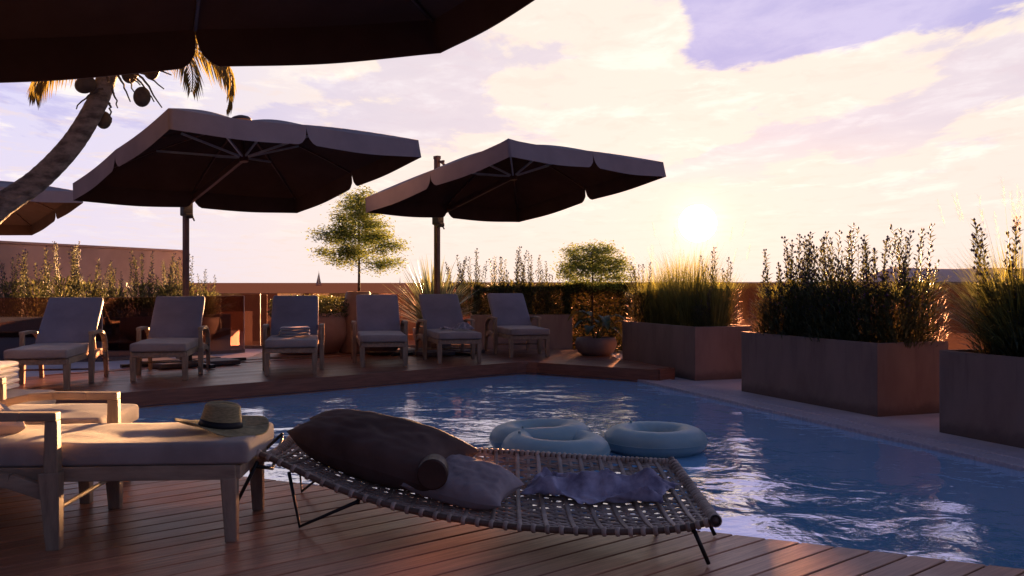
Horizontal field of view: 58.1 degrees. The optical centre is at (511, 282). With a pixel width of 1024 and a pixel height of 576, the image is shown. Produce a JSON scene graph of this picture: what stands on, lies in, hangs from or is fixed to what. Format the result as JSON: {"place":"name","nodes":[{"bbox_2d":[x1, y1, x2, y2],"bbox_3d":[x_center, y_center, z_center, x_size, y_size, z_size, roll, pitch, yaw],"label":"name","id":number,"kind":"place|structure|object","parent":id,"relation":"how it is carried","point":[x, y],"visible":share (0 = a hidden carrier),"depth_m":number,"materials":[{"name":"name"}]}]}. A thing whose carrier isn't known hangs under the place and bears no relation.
{"place":"outdoors","nodes":[
{"label":"outdoors","id":0,"kind":"place"},
{"bbox_2d":[191,283,422,326],"bbox_3d":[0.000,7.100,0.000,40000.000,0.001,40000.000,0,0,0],"label":"sea","id":1,"kind":"structure","parent":0,"point":[290,287],"depth_m":1319.02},
{"bbox_2d":[316,273,321,285],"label":"sailboat","id":2,"kind":"object","parent":1,"relation":"on","point":[318,282],"visible":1,"depth_m":2000.00,"materials":[{"name":"fabric"}]},
{"bbox_2d":[12,350,668,392],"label":"deck","id":3,"kind":"structure","parent":0,"point":[249,370],"depth_m":11.67,"materials":[{"name":"brown wood"}]},
{"bbox_2d":[4,297,108,390],"bbox_3d":[-4.964,0.639,10.079,0.758,0.929,1.645,0,0,-12],"label":"sun lounger","id":4,"kind":"object","parent":3,"relation":"on","point":[66,333],"visible":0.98,"depth_m":10.32,"materials":[{"name":"white wood"}]},
{"bbox_2d":[0,35,236,223],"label":"palm tree","id":5,"kind":"object","parent":3,"relation":"on","point":[50,168],"visible":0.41,"depth_m":8.12,"materials":[{"name":"brown plant"}]},
{"bbox_2d":[130,296,209,381],"bbox_3d":[-4.087,0.639,11.030,0.758,0.929,1.645,0,0,-11],"label":"sun lounger","id":6,"kind":"object","parent":3,"relation":"on","point":[176,328],"visible":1,"depth_m":11.27,"materials":[{"name":"white wood"}]},
{"bbox_2d":[73,108,420,368],"bbox_3d":[-3.569,-0.460,11.460,3.024,3.120,4.095,0,0,-42],"label":"cantilever parasol","id":7,"kind":"object","parent":3,"relation":"on","point":[183,159],"visible":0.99,"depth_m":11.57,"materials":[{"name":"fabric"}]},
{"bbox_2d":[262,295,323,375],"bbox_3d":[-2.767,0.639,11.670,0.758,0.929,1.645,0,0,-11],"label":"sun lounger","id":8,"kind":"object","parent":3,"relation":"on","point":[295,310],"visible":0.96,"depth_m":11.91,"materials":[{"name":"grey wood"}]},
{"bbox_2d":[277,333,309,336],"bbox_3d":[-2.700,0.645,11.420,0.380,0.042,0.300,0,0,-9],"label":"folded towel","id":9,"kind":"object","parent":8,"relation":"on","point":[278,335],"visible":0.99,"depth_m":11.33,"materials":[{"name":"fabric"}]},
{"bbox_2d":[279,330,309,333],"bbox_3d":[-2.694,0.607,11.420,0.370,0.040,0.300,0,0,-11],"label":"folded towel","id":10,"kind":"object","parent":9,"relation":"on","point":[293,332],"visible":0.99,"depth_m":11.39,"materials":[{"name":"fabric"}]},
{"bbox_2d":[280,326,309,329],"bbox_3d":[-2.688,0.568,11.420,0.360,0.042,0.300,0,0,-13],"label":"folded towel","id":11,"kind":"object","parent":10,"relation":"on","point":[295,327],"visible":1,"depth_m":11.48,"materials":[{"name":"fabric"}]},
{"bbox_2d":[270,312,346,354],"bbox_3d":[-3.170,0.785,14.420,1.200,0.630,1.200,0,0,0],"label":"plant pot","id":12,"kind":"object","parent":3,"relation":"on","point":[335,331],"visible":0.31,"depth_m":14.06,"materials":[{"name":"ceramic"}]},
{"bbox_2d":[267,294,348,316],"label":"pot shrub","id":13,"kind":"object","parent":12,"relation":"in","point":[334,306],"visible":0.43,"depth_m":14.23,"materials":[{"name":"green plant"}]},
{"bbox_2d":[338,291,370,352],"bbox_3d":[-2.440,0.620,14.620,0.640,0.960,0.640,0,0,0],"label":"plant pot","id":14,"kind":"object","parent":3,"relation":"on","point":[350,296],"visible":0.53,"depth_m":14.38,"materials":[{"name":"ceramic"}]},
{"bbox_2d":[301,186,411,290],"bbox_3d":[-2.443,-0.674,14.559,1.744,1.789,1.882,0,0,0],"label":"tree","id":15,"kind":"object","parent":14,"relation":"in","point":[363,235],"visible":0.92,"depth_m":14.43,"materials":[{"name":"green plant"}]},
{"bbox_2d":[351,294,407,367],"bbox_3d":[-1.814,0.639,12.679,0.758,0.929,1.645,0,0,-12],"label":"sun lounger","id":16,"kind":"object","parent":3,"relation":"on","point":[378,323],"visible":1,"depth_m":12.94,"materials":[{"name":"grey wood"}]},
{"bbox_2d":[413,327,450,347],"bbox_3d":[-1.270,0.915,14.950,0.680,0.370,0.680,0,0,0],"label":"plant pot","id":17,"kind":"object","parent":3,"relation":"on","point":[428,342],"visible":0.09,"depth_m":14.72,"materials":[{"name":"ceramic"}]},
{"bbox_2d":[385,255,483,325],"bbox_3d":[-1.310,0.166,14.996,1.963,1.269,2.047,0,0,0],"label":"sword leaf plant","id":18,"kind":"object","parent":17,"relation":"in","point":[427,285],"visible":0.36,"depth_m":14.94,"materials":[{"name":"green plant"}]},
{"bbox_2d":[415,294,481,363],"bbox_3d":[-0.915,0.639,13.267,0.758,0.929,1.645,0,0,-16],"label":"sun lounger","id":19,"kind":"object","parent":3,"relation":"on","point":[438,311],"visible":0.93,"depth_m":13.49,"materials":[{"name":"grey wood"}]},
{"bbox_2d":[440,322,474,329],"bbox_3d":[-0.784,0.606,12.972,0.467,0.107,0.325,0,0,-16],"label":"folded cloth","id":20,"kind":"object","parent":19,"relation":"on","point":[462,325],"visible":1,"depth_m":12.91,"materials":[{"name":"grey fabric"}]},
{"bbox_2d":[365,138,665,356],"bbox_3d":[-0.336,-0.460,13.401,3.024,3.120,4.096,0,0,-43],"label":"cantilever parasol","id":21,"kind":"object","parent":3,"relation":"on","point":[508,180],"visible":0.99,"depth_m":13.62,"materials":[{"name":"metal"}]},
{"bbox_2d":[484,293,549,357],"bbox_3d":[0.076,0.639,14.262,0.758,0.929,1.645,0,0,-14],"label":"sun lounger","id":22,"kind":"object","parent":3,"relation":"on","point":[512,319],"visible":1,"depth_m":14.50,"materials":[{"name":"grey wood"}]},
{"bbox_2d":[575,336,616,355],"bbox_3d":[1.270,0.965,13.950,0.630,0.270,0.630,0,0,0],"label":"plant bowl","id":23,"kind":"object","parent":3,"relation":"on","point":[595,346],"visible":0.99,"depth_m":13.71,"materials":[{"name":"ceramic"}]},
{"bbox_2d":[568,310,626,337],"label":"broad leaf plant","id":24,"kind":"object","parent":23,"relation":"on","point":[602,321],"visible":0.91,"depth_m":13.88,"materials":[{"name":"green plant"}]},
{"bbox_2d":[138,373,635,406],"bbox_3d":[1.039,1.846,8.167,11.884,1.208,7.535,0,0,26],"label":"pool basin","id":25,"kind":"object","parent":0,"point":[376,385],"visible":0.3,"depth_m":11.09,"materials":[{"name":"tile"}]},
{"bbox_2d":[636,379,1023,471],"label":"pool coping","id":26,"kind":"object","parent":25,"relation":"on","point":[984,453],"visible":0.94,"depth_m":7.86,"materials":[{"name":"stone"}]},
{"bbox_2d":[0,476,1023,575],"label":"deck","id":27,"kind":"structure","parent":0,"point":[164,528],"depth_m":3.83,"materials":[{"name":"brown wood"}]},
{"bbox_2d":[6,389,55,403],"bbox_3d":[-3.818,0.638,5.487,1.914,0.930,0.758,0,0,-4],"label":"sun lounger","id":28,"kind":"object","parent":27,"relation":"on","point":[10,393],"visible":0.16,"depth_m":5.67,"materials":[{"name":"wood"}]},
{"bbox_2d":[6,383,19,389],"bbox_3d":[-3.270,0.651,5.620,0.340,0.037,0.420,0,0,-6],"label":"folded towel","id":29,"kind":"object","parent":28,"relation":"on","point":[11,386],"visible":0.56,"depth_m":5.76,"materials":[{"name":"fabric"}]},
{"bbox_2d":[6,377,19,384],"bbox_3d":[-3.263,0.617,5.620,0.336,0.036,0.420,0,0,-8],"label":"folded towel","id":30,"kind":"object","parent":29,"relation":"on","point":[11,380],"visible":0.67,"depth_m":5.76,"materials":[{"name":"fabric"}]},
{"bbox_2d":[0,372,17,377],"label":"folded towel","id":31,"kind":"object","parent":30,"relation":"on","point":[10,374],"visible":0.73,"depth_m":5.74,"materials":[{"name":"fabric"}]},
{"bbox_2d":[0,367,18,373],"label":"folded towel","id":32,"kind":"object","parent":31,"relation":"on","point":[7,370],"visible":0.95,"depth_m":5.72,"materials":[{"name":"fabric"}]},
{"bbox_2d":[0,361,18,368],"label":"folded towel","id":33,"kind":"object","parent":32,"relation":"on","point":[4,364],"visible":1,"depth_m":5.72,"materials":[{"name":"fabric"}]},
{"bbox_2d":[0,377,138,503],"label":"sun lounger","id":34,"kind":"object","parent":27,"relation":"on","point":[80,413],"visible":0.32,"depth_m":4.89,"materials":[{"name":"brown wood"}]},
{"bbox_2d":[0,391,273,550],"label":"sun lounger","id":35,"kind":"object","parent":27,"relation":"on","point":[47,459],"visible":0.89,"depth_m":3.88,"materials":[{"name":"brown wood"}]},
{"bbox_2d":[0,403,25,435],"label":"throw pillow","id":36,"kind":"object","parent":35,"relation":"on","point":[8,428],"visible":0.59,"depth_m":4.04,"materials":[{"name":"fabric"}]},
{"bbox_2d":[174,401,268,436],"bbox_3d":[-1.308,0.603,4.173,0.415,0.124,0.367,6,2,-20],"label":"straw hat","id":37,"kind":"object","parent":35,"relation":"on","point":[224,418],"visible":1,"depth_m":4.11,"materials":[{"name":"beige wicker"}]},
{"bbox_2d":[0,0,533,82],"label":"cantilever parasol","id":38,"kind":"object","parent":27,"relation":"on","point":[48,40],"visible":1,"depth_m":5.25,"materials":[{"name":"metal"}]},
{"bbox_2d":[239,424,721,564],"bbox_3d":[-0.373,0.895,4.240,2.684,0.411,0.817,0,0,18],"label":"rattan chaise","id":39,"kind":"object","parent":27,"relation":"on","point":[707,515],"visible":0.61,"depth_m":4.02,"materials":[{"name":"wicker"}]},
{"bbox_2d":[287,409,480,490],"bbox_3d":[-0.664,0.788,4.421,0.985,0.313,0.373,0,0,31],"label":"throw pillow","id":40,"kind":"object","parent":39,"relation":"on","point":[381,449],"visible":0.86,"depth_m":4.29,"materials":[{"name":"fabric"}]},
{"bbox_2d":[417,454,448,489],"bbox_3d":[-0.346,0.832,4.062,0.138,0.136,0.158,0,0,0],"label":"bolster","id":41,"kind":"object","parent":39,"relation":"on","point":[432,471],"visible":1,"depth_m":3.99,"materials":[{"name":"leather"}]},
{"bbox_2d":[400,454,524,509],"bbox_3d":[-0.208,0.889,4.123,0.487,0.194,0.327,0,0,33],"label":"throw pillow","id":42,"kind":"object","parent":39,"relation":"on","point":[472,483],"visible":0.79,"depth_m":4.03,"materials":[{"name":"fabric"}]},
{"bbox_2d":[520,467,679,503],"bbox_3d":[0.383,0.890,4.094,0.679,0.144,0.244,0,0,24],"label":"crumpled garment","id":43,"kind":"object","parent":39,"relation":"on","point":[647,484],"visible":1,"depth_m":4.07,"materials":[{"name":"blue fabric"}]},
{"bbox_2d":[0,0,1023,282],"label":"sky","id":44,"kind":"structure","parent":0,"point":[787,118],"materials":[{"name":"white"}]},
{"bbox_2d":[13,349,1023,452],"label":"terrace floor","id":45,"kind":"structure","parent":0,"point":[927,423],"depth_m":9.45,"materials":[{"name":"stone"}]},
{"bbox_2d":[0,181,82,234],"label":"cantilever parasol","id":46,"kind":"object","parent":45,"relation":"on","point":[36,214],"visible":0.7,"depth_m":18.39,"materials":[{"name":"fabric"}]},
{"bbox_2d":[0,241,181,297],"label":"garden wall","id":47,"kind":"structure","parent":45,"relation":"on","point":[90,255],"depth_m":17.39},
{"bbox_2d":[0,296,244,361],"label":"glass railing","id":48,"kind":"object","parent":45,"relation":"on","point":[121,319],"visible":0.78,"depth_m":14.71,"materials":[{"name":"metal"}]},
{"bbox_2d":[145,293,420,348],"bbox_3d":[-4.310,0.719,17.322,5.186,1.042,0.055,0,0,-3],"label":"glass railing","id":49,"kind":"object","parent":45,"relation":"on","point":[256,313],"visible":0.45,"depth_m":17.30,"materials":[{"name":"metal"}]},
{"bbox_2d":[470,313,571,349],"bbox_3d":[0.150,0.900,16.363,1.780,0.680,0.620,0,0,-3],"label":"planter box","id":50,"kind":"object","parent":45,"relation":"on","point":[560,328],"visible":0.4,"depth_m":16.08,"materials":[{"name":"concrete"}]},
{"bbox_2d":[442,256,467,314],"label":"flowering shrub","id":51,"kind":"object","parent":50,"relation":"in","point":[462,271],"visible":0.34,"depth_m":16.22,"materials":[{"name":"green plant"}]},
{"bbox_2d":[455,248,488,317],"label":"flowering shrub","id":52,"kind":"object","parent":50,"relation":"in","point":[470,289],"visible":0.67,"depth_m":16.21,"materials":[{"name":"green plant"}]},
{"bbox_2d":[482,256,507,314],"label":"flowering shrub","id":53,"kind":"object","parent":50,"relation":"on","point":[493,282],"visible":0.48,"depth_m":16.21,"materials":[{"name":"green plant"}]},
{"bbox_2d":[496,246,528,309],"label":"flowering shrub","id":54,"kind":"object","parent":50,"relation":"in","point":[511,282],"visible":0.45,"depth_m":16.34,"materials":[{"name":"green plant"}]},
{"bbox_2d":[472,284,571,314],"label":"clipped hedge","id":55,"kind":"object","parent":50,"relation":"in","point":[487,291],"visible":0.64,"depth_m":16.17,"materials":[{"name":"green plant"}]},
{"bbox_2d":[515,253,547,314],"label":"flowering shrub","id":56,"kind":"object","parent":50,"relation":"on","point":[533,292],"visible":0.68,"depth_m":16.18,"materials":[{"name":"green plant"}]},
{"bbox_2d":[535,255,565,314],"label":"flowering shrub","id":57,"kind":"object","parent":50,"relation":"on","point":[552,301],"visible":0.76,"depth_m":16.23,"materials":[{"name":"green plant"}]},
{"bbox_2d":[564,281,634,351],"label":"clipped hedge","id":58,"kind":"object","parent":45,"relation":"on","point":[574,292],"visible":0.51,"depth_m":16.24,"materials":[{"name":"green plant"}]},
{"bbox_2d":[622,321,751,380],"bbox_3d":[2.360,0.900,12.715,0.850,0.680,2.000,0,0,-20],"label":"planter box","id":59,"kind":"object","parent":45,"relation":"on","point":[699,353],"visible":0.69,"depth_m":11.85,"materials":[{"name":"concrete"}]},
{"bbox_2d":[625,262,654,323],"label":"flowering shrub","id":60,"kind":"object","parent":59,"relation":"in","point":[637,313],"visible":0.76,"depth_m":13.26,"materials":[{"name":"green plant"}]},
{"bbox_2d":[691,284,714,326],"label":"flowering shrub","id":61,"kind":"object","parent":59,"relation":"on","point":[703,321],"visible":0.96,"depth_m":11.78,"materials":[{"name":"green plant"}]},
{"bbox_2d":[699,247,741,325],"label":"flowering shrub","id":62,"kind":"object","parent":59,"relation":"on","point":[736,315],"visible":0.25,"depth_m":12.21,"materials":[{"name":"green plant"}]},
{"bbox_2d":[442,282,995,349],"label":"wall","id":63,"kind":"structure","parent":45,"relation":"on","point":[747,294],"depth_m":12.42,"materials":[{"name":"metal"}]},
{"bbox_2d":[741,331,947,416],"bbox_3d":[3.393,0.900,9.660,0.850,0.680,2.160,0,0,-20],"label":"planter box","id":64,"kind":"object","parent":45,"relation":"on","point":[878,379],"visible":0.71,"depth_m":8.90,"materials":[{"name":"concrete"}]},
{"bbox_2d":[747,268,781,332],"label":"flowering shrub","id":65,"kind":"object","parent":64,"relation":"on","point":[757,311],"visible":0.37,"depth_m":10.43,"materials":[{"name":"green plant"}]},
{"bbox_2d":[750,239,801,337],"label":"flowering shrub","id":66,"kind":"object","parent":64,"relation":"on","point":[768,293],"visible":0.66,"depth_m":10.11,"materials":[{"name":"green plant"}]},
{"bbox_2d":[769,231,825,337],"bbox_3d":[3.089,0.039,9.953,0.736,1.164,0.729,0,0,31],"label":"flowering shrub","id":67,"kind":"object","parent":64,"relation":"on","point":[794,308],"visible":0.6,"depth_m":9.86,"materials":[{"name":"green plant"}]},
{"bbox_2d":[781,243,814,330],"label":"flowering shrub","id":68,"kind":"object","parent":64,"relation":"in","point":[801,261],"visible":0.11,"depth_m":10.34,"materials":[{"name":"green plant"}]},
{"bbox_2d":[791,236,837,337],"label":"flowering shrub","id":69,"kind":"object","parent":64,"relation":"in","point":[807,314],"visible":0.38,"depth_m":9.63,"materials":[{"name":"green plant"}]},
{"bbox_2d":[796,223,860,341],"bbox_3d":[3.272,0.009,9.407,0.780,1.224,0.807,0,0,-28],"label":"flowering shrub","id":70,"kind":"object","parent":64,"relation":"on","point":[825,304],"visible":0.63,"depth_m":9.29,"materials":[{"name":"green plant"}]},
{"bbox_2d":[817,231,867,339],"bbox_3d":[3.520,0.033,9.855,0.744,1.174,0.744,0,0,-40],"label":"flowering shrub","id":71,"kind":"object","parent":64,"relation":"on","point":[832,263],"visible":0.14,"depth_m":9.83,"materials":[{"name":"green plant"}]},
{"bbox_2d":[818,230,879,341],"bbox_3d":[3.382,0.050,9.184,0.723,1.141,0.722,0,0,-12],"label":"flowering shrub","id":72,"kind":"object","parent":64,"relation":"in","point":[852,288],"visible":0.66,"depth_m":9.06,"materials":[{"name":"green plant"}]},
{"bbox_2d":[839,234,901,342],"bbox_3d":[3.502,0.077,8.940,0.680,1.086,0.687,0,0,3],"label":"flowering shrub","id":73,"kind":"object","parent":64,"relation":"on","point":[868,327],"visible":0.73,"depth_m":8.82,"materials":[{"name":"green plant"}]},
{"bbox_2d":[864,230,932,348],"bbox_3d":[3.661,0.055,8.752,0.673,1.131,0.676,0,0,19],"label":"flowering shrub","id":74,"kind":"object","parent":64,"relation":"on","point":[902,323],"visible":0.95,"depth_m":8.68,"materials":[{"name":"green plant"}]},
{"bbox_2d":[888,223,953,346],"bbox_3d":[3.918,0.022,8.934,0.757,1.197,0.750,0,0,-25],"label":"flowering shrub","id":75,"kind":"object","parent":64,"relation":"on","point":[927,326],"visible":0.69,"depth_m":8.81,"materials":[{"name":"green plant"}]},
{"bbox_2d":[939,349,1023,448],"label":"planter box","id":76,"kind":"object","parent":45,"relation":"on","point":[981,396],"visible":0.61,"depth_m":7.23,"materials":[{"name":"concrete"}]},
{"bbox_2d":[893,179,1023,356],"bbox_3d":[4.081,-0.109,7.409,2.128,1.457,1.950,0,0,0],"label":"ornamental grass","id":77,"kind":"object","parent":76,"relation":"in","point":[981,305],"depth_m":7.22,"materials":[{"name":"green plant"}]},
{"bbox_2d":[956,216,1023,356],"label":"flowering shrub","id":78,"kind":"object","parent":76,"relation":"in","point":[988,293],"visible":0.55,"depth_m":7.33,"materials":[{"name":"green plant"}]},
{"bbox_2d":[985,231,1023,356],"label":"flowering shrub","id":79,"kind":"object","parent":76,"relation":"in","point":[1014,313],"visible":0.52,"depth_m":7.09,"materials":[{"name":"green plant"}]},
{"bbox_3d":[-7.675,0.900,15.105,2.216,0.680,0.969,0,0,0],"label":"planter box","id":80,"kind":"object","parent":45,"relation":"on","visible":0},
{"bbox_2d":[0,249,28,297],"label":"flowering shrub","id":81,"kind":"object","parent":80,"relation":"on","point":[7,288],"visible":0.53,"depth_m":14.96,"materials":[{"name":"green plant"}]},
{"bbox_2d":[15,245,54,296],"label":"flowering shrub","id":82,"kind":"object","parent":80,"relation":"on","point":[35,287],"visible":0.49,"depth_m":14.99,"materials":[{"name":"green plant"}]},
{"bbox_2d":[41,241,83,296],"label":"flowering shrub","id":83,"kind":"object","parent":80,"relation":"on","point":[62,291],"visible":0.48,"depth_m":15.03,"materials":[{"name":"green plant"}]},
{"bbox_2d":[68,246,108,296],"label":"flowering shrub","id":84,"kind":"object","parent":80,"relation":"in","point":[81,286],"visible":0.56,"depth_m":15.03,"materials":[{"name":"green plant"}]},
{"bbox_2d":[89,264,117,296],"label":"flowering shrub","id":85,"kind":"object","parent":80,"relation":"in","point":[104,291],"visible":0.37,"depth_m":15.20,"materials":[{"name":"green plant"}]},
{"bbox_2d":[132,374,1023,568],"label":"pool water","id":86,"kind":"structure","parent":0,"point":[751,472],"depth_m":6.44,"materials":[{"name":"blue liquid"}]},
{"bbox_2d":[489,418,590,449],"bbox_3d":[0.215,1.163,7.020,0.783,0.214,0.783,-2,-1,-25],"label":"swim ring","id":87,"kind":"object","parent":86,"relation":"on","point":[559,429],"visible":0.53,"depth_m":6.83,"materials":[{"name":"plastic"}]},
{"bbox_2d":[501,427,610,466],"bbox_3d":[0.315,1.179,6.620,0.783,0.214,0.783,2,1,33],"label":"swim ring","id":88,"kind":"object","parent":86,"relation":"on","point":[582,442],"visible":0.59,"depth_m":6.37,"materials":[{"name":"plastic"}]},
{"bbox_2d":[604,420,707,457],"bbox_3d":[1.085,1.183,6.980,0.783,0.214,0.783,0,0,0],"label":"swim ring","id":89,"kind":"object","parent":86,"relation":"on","point":[653,439],"visible":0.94,"depth_m":6.70,"materials":[{"name":"plastic"}]},
{"bbox_2d":[550,238,641,325],"bbox_3d":[1.476,0.015,16.221,1.622,1.571,1.618,0,0,0],"label":"tree","id":90,"kind":"object","parent":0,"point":[572,271],"visible":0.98,"depth_m":15.98,"materials":[{"name":"green plant"}]},
{"bbox_2d":[622,245,682,323],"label":"ornamental grass","id":91,"kind":"object","parent":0,"point":[655,314],"depth_m":13.14,"materials":[{"name":"green plant"}]},
{"bbox_2d":[639,225,709,324],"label":"ornamental grass","id":92,"kind":"object","parent":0,"point":[670,315],"depth_m":12.71,"materials":[{"name":"green plant"}]},
{"bbox_2d":[655,221,745,326],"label":"ornamental grass","id":93,"kind":"object","parent":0,"point":[686,314],"depth_m":12.20,"materials":[{"name":"green plant"}]},
{"bbox_2d":[681,246,749,325],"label":"ornamental grass","id":94,"kind":"object","parent":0,"point":[721,312],"depth_m":11.88,"materials":[{"name":"green plant"}]},
{"bbox_2d":[855,267,1021,282],"bbox_3d":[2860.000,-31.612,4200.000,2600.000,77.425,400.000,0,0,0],"label":"headland","id":95,"kind":"structure","parent":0,"point":[949,272],"depth_m":4076.75,"materials":[{"name":"grey"}]},
{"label":"far deck base","id":96,"kind":"structure","parent":0,"visible":0},
{"bbox_2d":[55,360,674,407],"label":"deck fascia","id":97,"kind":"structure","parent":96,"relation":"attached to","point":[164,397],"depth_m":11.08,"materials":[{"name":"brown wood"}]},
{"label":"planter box","id":98,"kind":"object","parent":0,"visible":0},
{"bbox_2d":[103,260,134,297],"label":"flowering shrub","id":99,"kind":"object","parent":98,"relation":"in","point":[119,293],"visible":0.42,"depth_m":15.06,"materials":[{"name":"green plant"}]},
{"bbox_2d":[125,250,161,296],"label":"flowering shrub","id":100,"kind":"object","parent":98,"relation":"on","point":[143,292],"visible":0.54,"depth_m":15.38,"materials":[{"name":"green plant"}]},
{"bbox_2d":[153,259,177,295],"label":"flowering shrub","id":101,"kind":"object","parent":98,"relation":"in","point":[165,273],"visible":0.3,"depth_m":16.04,"materials":[{"name":"green plant"}]},
{"bbox_2d":[151,253,181,296],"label":"flowering shrub","id":102,"kind":"object","parent":98,"relation":"on","point":[169,288],"visible":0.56,"depth_m":15.89,"materials":[{"name":"green plant"}]},
{"bbox_2d":[173,254,201,295],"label":"flowering shrub","id":103,"kind":"object","parent":98,"relation":"on","point":[194,288],"visible":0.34,"depth_m":16.07,"materials":[{"name":"green plant"}]},
{"bbox_2d":[196,269,218,296],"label":"flowering shrub","id":104,"kind":"object","parent":98,"relation":"on","point":[204,292],"visible":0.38,"depth_m":16.35,"materials":[{"name":"green plant"}]}
]}

